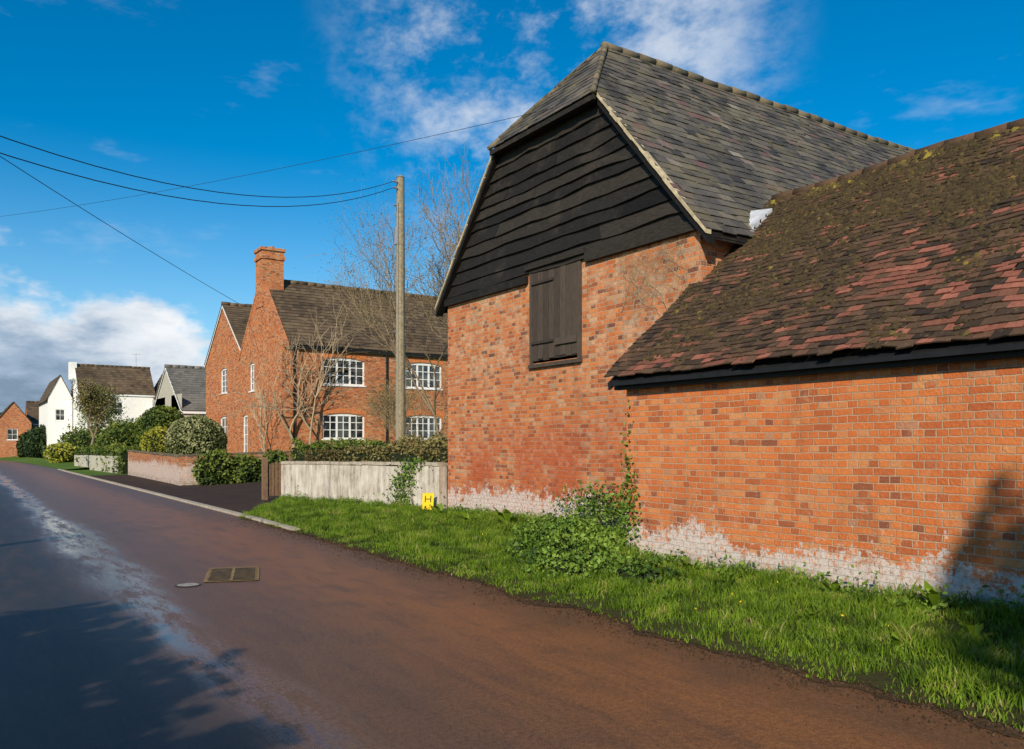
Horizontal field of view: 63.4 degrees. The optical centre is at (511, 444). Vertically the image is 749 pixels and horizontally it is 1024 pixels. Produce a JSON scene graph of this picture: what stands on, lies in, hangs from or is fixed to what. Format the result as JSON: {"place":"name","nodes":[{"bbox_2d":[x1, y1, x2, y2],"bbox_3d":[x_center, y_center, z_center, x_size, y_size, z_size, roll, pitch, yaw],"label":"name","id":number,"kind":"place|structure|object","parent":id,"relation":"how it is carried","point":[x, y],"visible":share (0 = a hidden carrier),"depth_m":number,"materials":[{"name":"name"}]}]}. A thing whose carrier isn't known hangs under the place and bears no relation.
{"place":"outdoors","nodes":[
{"label":"outdoors","id":0,"kind":"place"},
{"bbox_2d":[0,457,88,469],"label":"verge","id":1,"kind":"structure","parent":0,"point":[46,463],"depth_m":70.35,"materials":[{"name":"green plant"}]},
{"bbox_2d":[43,442,76,462],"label":"yellow shrub","id":2,"kind":"object","parent":1,"relation":"on","point":[59,452],"visible":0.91,"depth_m":67.56,"materials":[{"name":"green plant"}]},
{"bbox_2d":[72,379,153,434],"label":"walls","id":3,"kind":"structure","parent":0,"point":[137,406],"depth_m":87.45,"materials":[{"name":"white paint"}]},
{"bbox_2d":[68,362,76,379],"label":"chimney","id":4,"kind":"object","parent":3,"relation":"on","point":[72,366],"visible":0.93,"depth_m":86.88,"materials":[{"name":"white paint"}]},
{"bbox_2d":[71,365,155,394],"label":"roof tiles","id":5,"kind":"object","parent":3,"relation":"on","point":[137,381],"visible":0.75,"depth_m":88.17,"materials":[{"name":"brown tile"}]},
{"bbox_2d":[77,364,149,368],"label":"ridge tiles","id":6,"kind":"object","parent":3,"relation":"on","point":[112,366],"visible":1,"depth_m":89.23,"materials":[{"name":"tile"}]},
{"bbox_2d":[72,372,154,396],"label":"verge and soffit","id":7,"kind":"object","parent":3,"relation":"attached to","point":[129,394],"visible":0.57,"depth_m":87.54,"materials":[{"name":"white paint"}]},
{"bbox_2d":[111,402,122,414],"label":"window","id":8,"kind":"structure","parent":3,"relation":"attached to","point":[120,404],"depth_m":86.84,"materials":[{"name":"white paint"}]},
{"bbox_2d":[153,373,162,399],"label":"roof wing","id":9,"kind":"structure","parent":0,"point":[157,385],"depth_m":90.95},
{"bbox_2d":[91,475,278,513],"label":"driveway","id":10,"kind":"structure","parent":0,"point":[239,497],"depth_m":28.35,"materials":[{"name":"grey asphalt"}]},
{"bbox_2d":[191,448,292,485],"bbox_3d":[-10.082,0.886,33.225,5.295,1.538,1.430,0,0,-34],"label":"garden shrub","id":11,"kind":"object","parent":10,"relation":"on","point":[219,468],"visible":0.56,"depth_m":32.26,"materials":[{"name":"green plant"}]},
{"bbox_2d":[262,457,292,499],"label":"wooden gate","id":12,"kind":"structure","parent":10,"relation":"on","point":[268,488],"depth_m":24.09,"materials":[{"name":"brown wood"}]},
{"bbox_2d":[2,460,447,507],"bbox_3d":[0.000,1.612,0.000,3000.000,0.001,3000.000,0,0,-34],"label":"ground","id":13,"kind":"structure","parent":0,"point":[86,472],"depth_m":48.57,"materials":[{"name":"green plant"}]},
{"bbox_2d":[0,401,38,457],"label":"red brick cottage","id":14,"kind":"structure","parent":13,"relation":"on","point":[15,421],"depth_m":97.04,"materials":[{"name":"brick"}]},
{"bbox_2d":[7,429,17,439],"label":"window","id":15,"kind":"structure","parent":14,"relation":"in","point":[12,434],"depth_m":96.95,"materials":[{"name":"white paint"}]},
{"bbox_2d":[16,424,46,458],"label":"conifer hedge","id":16,"kind":"object","parent":13,"relation":"on","point":[31,442],"visible":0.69,"depth_m":89.13,"materials":[{"name":"green plant"}]},
{"bbox_2d":[39,376,71,458],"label":"house wall","id":17,"kind":"structure","parent":13,"relation":"on","point":[59,396],"depth_m":88.15,"materials":[{"name":"white paint"}]},
{"bbox_2d":[37,375,72,405],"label":"roof wing","id":18,"kind":"structure","parent":17,"relation":"on","point":[47,391],"depth_m":91.11,"materials":[{"name":"tile"}]},
{"bbox_2d":[55,409,64,420],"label":"window","id":19,"kind":"structure","parent":17,"relation":"attached to","point":[59,414],"depth_m":88.19,"materials":[{"name":"white paint"}]},
{"bbox_2d":[74,455,117,472],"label":"stone wall","id":20,"kind":"structure","parent":13,"relation":"on","point":[91,460],"depth_m":52.28,"materials":[{"name":"grey stone"}]},
{"bbox_2d":[73,442,139,473],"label":"roadside hedge","id":21,"kind":"object","parent":13,"relation":"on","point":[120,450],"visible":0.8,"depth_m":48.93,"materials":[{"name":"green plant"}]},
{"bbox_2d":[128,452,185,485],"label":"brick garden wall","id":22,"kind":"structure","parent":13,"relation":"on","point":[168,469],"depth_m":36.22,"materials":[{"name":"brick"}]},
{"bbox_2d":[128,450,185,456],"bbox_3d":[-16.591,0.365,38.254,0.295,0.212,13.891,0,0,-32],"label":"coping","id":23,"kind":"object","parent":22,"relation":"on","point":[164,454],"visible":1,"depth_m":36.20,"materials":[{"name":"tile"}]},
{"bbox_2d":[152,370,205,418],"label":"walls","id":24,"kind":"structure","parent":13,"relation":"on","point":[166,396],"depth_m":53.11,"materials":[{"name":"white paint"}]},
{"bbox_2d":[153,367,205,410],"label":"roof tiles","id":25,"kind":"object","parent":24,"relation":"on","point":[188,385],"visible":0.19,"depth_m":52.19,"materials":[{"name":"grey tile"}]},
{"bbox_2d":[154,368,205,413],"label":"verge and soffit","id":26,"kind":"object","parent":24,"relation":"attached to","point":[193,412],"visible":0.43,"depth_m":50.28,"materials":[{"name":"white paint"}]},
{"bbox_2d":[164,364,205,368],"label":"ridge tiles","id":27,"kind":"object","parent":24,"relation":"on","point":[184,366],"visible":0.21,"depth_m":54.00,"materials":[{"name":"grey tile"}]},
{"bbox_2d":[206,308,239,452],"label":"walls","id":28,"kind":"structure","parent":13,"relation":"on","point":[224,352],"depth_m":46.15,"materials":[{"name":"brick"}]},
{"bbox_2d":[204,306,240,367],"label":"verge and soffit","id":29,"kind":"object","parent":28,"relation":"on","point":[215,331],"visible":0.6,"depth_m":47.18,"materials":[{"name":"white paint"}]},
{"bbox_2d":[220,416,226,451],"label":"wing window","id":30,"kind":"structure","parent":28,"relation":"attached to","point":[224,423],"depth_m":46.52,"materials":[{"name":"white paint"}]},
{"bbox_2d":[221,368,226,394],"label":"wing window","id":31,"kind":"structure","parent":28,"relation":"attached to","point":[224,380],"depth_m":46.69,"materials":[{"name":"white paint"}]},
{"bbox_2d":[204,305,250,364],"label":"roof tiles","id":32,"kind":"object","parent":28,"relation":"on","point":[238,317],"visible":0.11,"depth_m":45.86,"materials":[{"name":"tile"}]},
{"bbox_2d":[221,301,251,307],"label":"ridge tiles","id":33,"kind":"object","parent":28,"relation":"on","point":[234,304],"visible":0.12,"depth_m":46.84,"materials":[{"name":"brown tile"}]},
{"bbox_2d":[186,453,289,484],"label":"brick garden wall","id":34,"kind":"structure","parent":13,"relation":"on","point":[190,465],"depth_m":32.45,"materials":[{"name":"brick"}]},
{"bbox_2d":[185,451,292,455],"bbox_3d":[-10.492,0.329,33.969,5.458,0.214,0.295,0,0,-34],"label":"coping","id":35,"kind":"object","parent":34,"relation":"on","point":[238,453],"visible":0.41,"depth_m":33.63,"materials":[{"name":"stone"}]},
{"bbox_2d":[240,293,447,451],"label":"walls","id":36,"kind":"structure","parent":13,"relation":"on","point":[262,338],"depth_m":39.59,"materials":[{"name":"brick"}]},
{"bbox_2d":[243,414,247,451],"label":"gable window","id":37,"kind":"structure","parent":36,"relation":"attached to","point":[245,434],"depth_m":42.60,"materials":[{"name":"white paint"}]},
{"bbox_2d":[248,363,253,392],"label":"gable window","id":38,"kind":"structure","parent":36,"relation":"attached to","point":[252,375],"depth_m":41.68,"materials":[{"name":"white paint"}]},
{"bbox_2d":[254,246,285,308],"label":"chimney","id":39,"kind":"object","parent":36,"relation":"on","point":[269,261],"visible":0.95,"depth_m":40.17,"materials":[{"name":"brick"}]},
{"bbox_2d":[321,413,364,439],"bbox_3d":[-8.092,-0.861,39.376,2.220,1.281,0.650,0,0,-34],"label":"casement window","id":40,"kind":"structure","parent":36,"relation":"attached to","point":[338,425],"depth_m":39.21,"materials":[{"name":"white paint"}]},
{"bbox_2d":[239,287,447,359],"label":"verge and soffit","id":41,"kind":"object","parent":36,"relation":"attached to","point":[276,317],"visible":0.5,"depth_m":39.01,"materials":[{"name":"wood"}]},
{"bbox_2d":[322,357,365,386],"bbox_3d":[-8.092,-3.446,39.376,2.220,1.351,0.650,0,0,-34],"label":"casement window","id":42,"kind":"structure","parent":36,"relation":"attached to","point":[349,379],"depth_m":39.29,"materials":[{"name":"white paint"}]},
{"bbox_2d":[269,283,447,354],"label":"roof tiles","id":43,"kind":"object","parent":36,"relation":"on","point":[293,304],"visible":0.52,"depth_m":40.80,"materials":[{"name":"brown tile"}]},
{"bbox_2d":[284,279,437,299],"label":"ridge tiles","id":44,"kind":"object","parent":36,"relation":"on","point":[315,284],"visible":0.43,"depth_m":42.27,"materials":[{"name":"tile"}]},
{"bbox_2d":[290,345,447,443],"bbox_3d":[-5.453,-1.560,40.643,11.100,5.920,0.140,0,0,-34],"label":"gutter and downpipes","id":45,"kind":"object","parent":36,"relation":"attached to","point":[353,350],"visible":0.47,"depth_m":38.91,"materials":[{"name":"black paint"}]},
{"bbox_2d":[321,353,442,415],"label":"brick arches","id":46,"kind":"structure","parent":36,"relation":"attached to","point":[363,357],"depth_m":39.46,"materials":[{"name":"brick"}]},
{"bbox_2d":[405,415,441,440],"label":"casement window","id":47,"kind":"structure","parent":36,"relation":"attached to","point":[428,427],"depth_m":41.59,"materials":[{"name":"white paint"}]},
{"bbox_2d":[405,362,442,389],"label":"casement window","id":48,"kind":"structure","parent":36,"relation":"attached to","point":[424,370],"depth_m":41.60,"materials":[{"name":"white paint"}]},
{"bbox_2d":[393,175,407,442],"bbox_3d":[-3.255,-3.110,24.011,0.527,9.420,0.308,0,0,-34],"label":"telegraph pole","id":49,"kind":"object","parent":13,"relation":"on","point":[399,235],"visible":0.94,"depth_m":23.91,"materials":[{"name":"brown wood"}]},
{"bbox_2d":[0,153,393,206],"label":"telephone wire","id":50,"kind":"object","parent":49,"relation":"attached to","point":[179,197],"visible":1,"depth_m":15.18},
{"bbox_2d":[0,136,393,197],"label":"telephone wire","id":51,"kind":"object","parent":49,"relation":"attached to","point":[174,184],"visible":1,"depth_m":15.02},
{"bbox_2d":[435,41,915,531],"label":"brick barn","id":52,"kind":"structure","parent":13,"relation":"on","point":[614,154],"depth_m":15.29,"materials":[{"name":"orange brick"}]},
{"bbox_2d":[607,237,696,325],"bbox_3d":[2.139,-2.482,13.172,0.028,1.336,2.170,0,0,-34],"label":"dead creeper","id":53,"kind":"object","parent":52,"relation":"attached to","point":[656,267],"visible":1,"depth_m":13.11,"materials":[{"name":"brown plant"}]},
{"bbox_2d":[604,118,1023,617],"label":"tiled brick outbuilding","id":54,"kind":"structure","parent":13,"relation":"on","point":[824,376],"depth_m":9.08,"materials":[{"name":"brick"}]},
{"bbox_2d":[619,307,649,552],"bbox_3d":[1.673,-0.135,11.236,0.108,3.503,0.643,0,0,-34],"label":"wall ivy","id":55,"kind":"object","parent":54,"relation":"attached to","point":[621,531],"depth_m":11.36,"materials":[{"name":"green plant"}]},
{"bbox_2d":[0,460,1023,748],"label":"road","id":56,"kind":"structure","parent":0,"point":[112,636],"depth_m":6.10,"materials":[{"name":"grey asphalt"}]},
{"bbox_2d":[58,469,299,530],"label":"kerb","id":57,"kind":"structure","parent":56,"relation":"on","point":[265,521],"depth_m":21.90,"materials":[{"name":"concrete"}]},
{"bbox_2d":[175,583,201,586],"bbox_3d":[-3.688,1.591,9.436,0.288,0.007,0.288,0,0,-34],"label":"manhole cover","id":58,"kind":"object","parent":56,"relation":"on","point":[189,584],"visible":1,"depth_m":9.44,"materials":[{"name":"metal"}]},
{"bbox_2d":[203,566,259,581],"bbox_3d":[-3.445,1.589,10.227,0.625,0.009,1.182,0,0,-17],"label":"drain grating","id":59,"kind":"object","parent":56,"relation":"on","point":[232,574],"visible":1,"depth_m":10.20,"materials":[{"name":"metal"}]},
{"bbox_2d":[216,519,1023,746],"bbox_3d":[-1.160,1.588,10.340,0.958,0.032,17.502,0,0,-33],"label":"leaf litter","id":60,"kind":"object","parent":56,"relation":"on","point":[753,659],"visible":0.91,"depth_m":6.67,"materials":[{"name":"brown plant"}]},
{"bbox_2d":[245,519,1023,737],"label":"muddy road edge","id":61,"kind":"object","parent":56,"relation":"on","point":[1012,730],"visible":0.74,"depth_m":5.83,"materials":[{"name":"brown soil"}]},
{"bbox_2d":[0,0,1023,413],"label":"sky","id":62,"kind":"structure","parent":0,"point":[188,93],"materials":[{"name":"blue"}]},
{"bbox_2d":[238,493,1023,731],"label":"verge ground","id":63,"kind":"structure","parent":0,"point":[877,679],"depth_m":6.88,"materials":[{"name":"green plant"}]},
{"bbox_2d":[281,464,446,508],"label":"rendered garden wall","id":64,"kind":"structure","parent":63,"relation":"on","point":[339,481],"depth_m":20.60,"materials":[{"name":"white paint"}]},
{"bbox_2d":[281,461,447,465],"bbox_3d":[-3.968,0.459,20.972,6.793,0.142,0.295,0,0,45],"label":"coping","id":65,"kind":"object","parent":64,"relation":"on","point":[363,463],"visible":0.97,"depth_m":20.56,"materials":[{"name":"concrete"}]},
{"bbox_2d":[382,457,429,505],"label":"wall ivy","id":66,"kind":"object","parent":64,"relation":"attached to","point":[403,480],"depth_m":19.26,"materials":[{"name":"green plant"}]},
{"bbox_2d":[422,493,433,509],"bbox_3d":[-1.862,1.357,18.381,0.278,0.585,0.055,0,0,-2],"label":"fire hydrant sign","id":67,"kind":"object","parent":63,"relation":"on","point":[427,499],"visible":0.85,"depth_m":18.36,"materials":[{"name":"yellow plastic"}]},
{"bbox_2d":[550,479,626,531],"bbox_3d":[1.472,1.044,13.770,0.473,0.975,2.892,0,0,-34],"label":"climbing ivy patch","id":68,"kind":"object","parent":63,"relation":"on","point":[592,502],"visible":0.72,"depth_m":13.76,"materials":[{"name":"green plant"}]},
{"bbox_2d":[502,508,688,584],"bbox_3d":[0.913,1.409,10.864,1.943,0.982,4.133,0,0,-9],"label":"ivy clump","id":69,"kind":"object","parent":63,"relation":"on","point":[572,544],"visible":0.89,"depth_m":10.28,"materials":[{"name":"green plant"}]},
{"bbox_2d":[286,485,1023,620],"bbox_3d":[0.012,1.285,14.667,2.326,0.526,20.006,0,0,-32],"label":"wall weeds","id":70,"kind":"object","parent":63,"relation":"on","point":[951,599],"depth_m":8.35,"materials":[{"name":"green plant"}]},
{"bbox_2d":[431,503,1023,650],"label":"dock plants","id":71,"kind":"object","parent":63,"relation":"on","point":[932,595],"visible":0.75,"depth_m":7.55,"materials":[{"name":"green plant"}]},
{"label":"garden lawn","id":72,"kind":"structure","parent":0,"visible":0},
{"bbox_2d":[68,372,126,444],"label":"garden tree","id":73,"kind":"object","parent":72,"relation":"on","point":[91,402],"visible":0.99,"depth_m":65.54,"materials":[{"name":"green plant"}]},
{"bbox_2d":[57,418,137,447],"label":"garden shrub","id":74,"kind":"object","parent":72,"relation":"on","point":[83,437],"visible":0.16,"depth_m":75.25,"materials":[{"name":"green plant"}]},
{"bbox_2d":[62,381,133,434],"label":"garden tree","id":75,"kind":"object","parent":72,"relation":"on","point":[111,412],"visible":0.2,"depth_m":79.58,"materials":[{"name":"green plant"}]},
{"bbox_2d":[94,421,138,447],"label":"garden shrub","id":76,"kind":"object","parent":72,"relation":"on","point":[119,433],"visible":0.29,"depth_m":59.25,"materials":[{"name":"green plant"}]},
{"bbox_2d":[139,426,168,452],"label":"topiary bush","id":77,"kind":"object","parent":72,"relation":"on","point":[152,440],"visible":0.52,"depth_m":42.39,"materials":[{"name":"yellow plant"}]},
{"bbox_2d":[133,405,183,449],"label":"topiary bush","id":78,"kind":"object","parent":72,"relation":"on","point":[161,416],"visible":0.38,"depth_m":45.59,"materials":[{"name":"green plant"}]},
{"bbox_2d":[164,415,227,455],"bbox_3d":[-14.386,-0.172,37.730,2.831,2.492,2.789,0,0,-34],"label":"topiary bush","id":79,"kind":"object","parent":72,"relation":"on","point":[196,434],"visible":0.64,"depth_m":36.84,"materials":[{"name":"green plant"}]},
{"bbox_2d":[245,380,277,451],"bbox_3d":[-11.691,-1.090,38.706,0.271,3.990,4.738,0,0,-36],"label":"wisteria","id":80,"kind":"object","parent":72,"relation":"on","point":[263,447],"visible":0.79,"depth_m":38.63,"materials":[{"name":"brown plant"}]},
{"bbox_2d":[211,349,333,450],"bbox_3d":[-10.616,-1.755,36.974,5.652,5.324,0.342,0,0,-35],"label":"tree","id":81,"kind":"object","parent":72,"relation":"on","point":[293,421],"visible":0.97,"depth_m":37.35,"materials":[{"name":"brown plant"}]},
{"bbox_2d":[249,305,370,445],"bbox_3d":[-8.949,-2.998,37.986,6.460,7.844,0.492,0,0,-31],"label":"wisteria","id":82,"kind":"object","parent":72,"relation":"on","point":[317,393],"visible":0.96,"depth_m":37.92,"materials":[{"name":"brown plant"}]},
{"bbox_2d":[289,437,390,460],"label":"garden hedge","id":83,"kind":"object","parent":72,"relation":"on","point":[297,452],"visible":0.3,"depth_m":23.18,"materials":[{"name":"green plant"}]},
{"bbox_2d":[302,441,447,483],"bbox_3d":[-3.339,0.432,21.077,5.507,1.124,1.035,0,0,40],"label":"garden hedge","id":84,"kind":"object","parent":72,"relation":"on","point":[389,453],"visible":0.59,"depth_m":20.66,"materials":[{"name":"green plant"}]},
{"bbox_2d":[306,173,463,445],"bbox_3d":[-3.681,-3.999,28.916,7.927,10.230,11.319,0,0,-34],"label":"bare ash tree","id":85,"kind":"object","parent":72,"relation":"on","point":[407,367],"visible":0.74,"depth_m":28.99,"materials":[{"name":"brown plant"}]},
{"bbox_2d":[348,368,433,445],"bbox_3d":[-4.499,-0.973,30.193,3.163,3.959,3.220,0,0,-34],"label":"bare shrub","id":86,"kind":"object","parent":72,"relation":"on","point":[387,398],"visible":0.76,"depth_m":30.03,"materials":[{"name":"brown plant"}]},
{"bbox_2d":[364,379,433,438],"bbox_3d":[-4.959,-1.043,37.579,4.204,3.902,3.517,0,0,2],"label":"bare shrub","id":87,"kind":"object","parent":72,"relation":"on","point":[406,410],"visible":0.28,"depth_m":37.73,"materials":[{"name":"brown plant"}]},
{"bbox_2d":[370,431,447,452],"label":"dry hedge","id":88,"kind":"object","parent":72,"relation":"on","point":[435,441],"visible":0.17,"depth_m":22.25,"materials":[{"name":"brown plant"}]},
{"bbox_2d":[373,140,487,373],"bbox_3d":[-0.421,-4.578,28.341,9.330,11.393,5.916,0,0,19],"label":"bare ash tree","id":89,"kind":"object","parent":72,"relation":"on","point":[441,282],"visible":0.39,"depth_m":28.62,"materials":[{"name":"brown plant"}]},
{"bbox_2d":[410,189,467,259],"bbox_3d":[-0.946,-4.263,32.264,6.039,10.775,4.809,0,0,-34],"label":"bare ash tree","id":90,"kind":"object","parent":72,"relation":"on","point":[438,225],"visible":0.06,"depth_m":31.70,"materials":[{"name":"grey plant"}]},
{"bbox_3d":[-13.155,-4.000,-5.499,0.600,11.200,0.328,0,0,-34],"label":"telegraph pole","id":91,"kind":"object","parent":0,"visible":0},
{"bbox_2d":[0,156,242,305],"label":"telephone wire","id":92,"kind":"object","parent":91,"relation":"attached to","point":[109,225],"visible":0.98,"depth_m":27.39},
{"bbox_3d":[-31.834,-4.500,38.879,0.600,12.200,0.328,0,0,-34],"label":"telegraph pole","id":93,"kind":"object","parent":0,"visible":0},
{"bbox_2d":[0,108,552,216],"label":"telephone wire","id":94,"kind":"object","parent":93,"relation":"attached to","point":[304,163],"visible":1,"depth_m":19.02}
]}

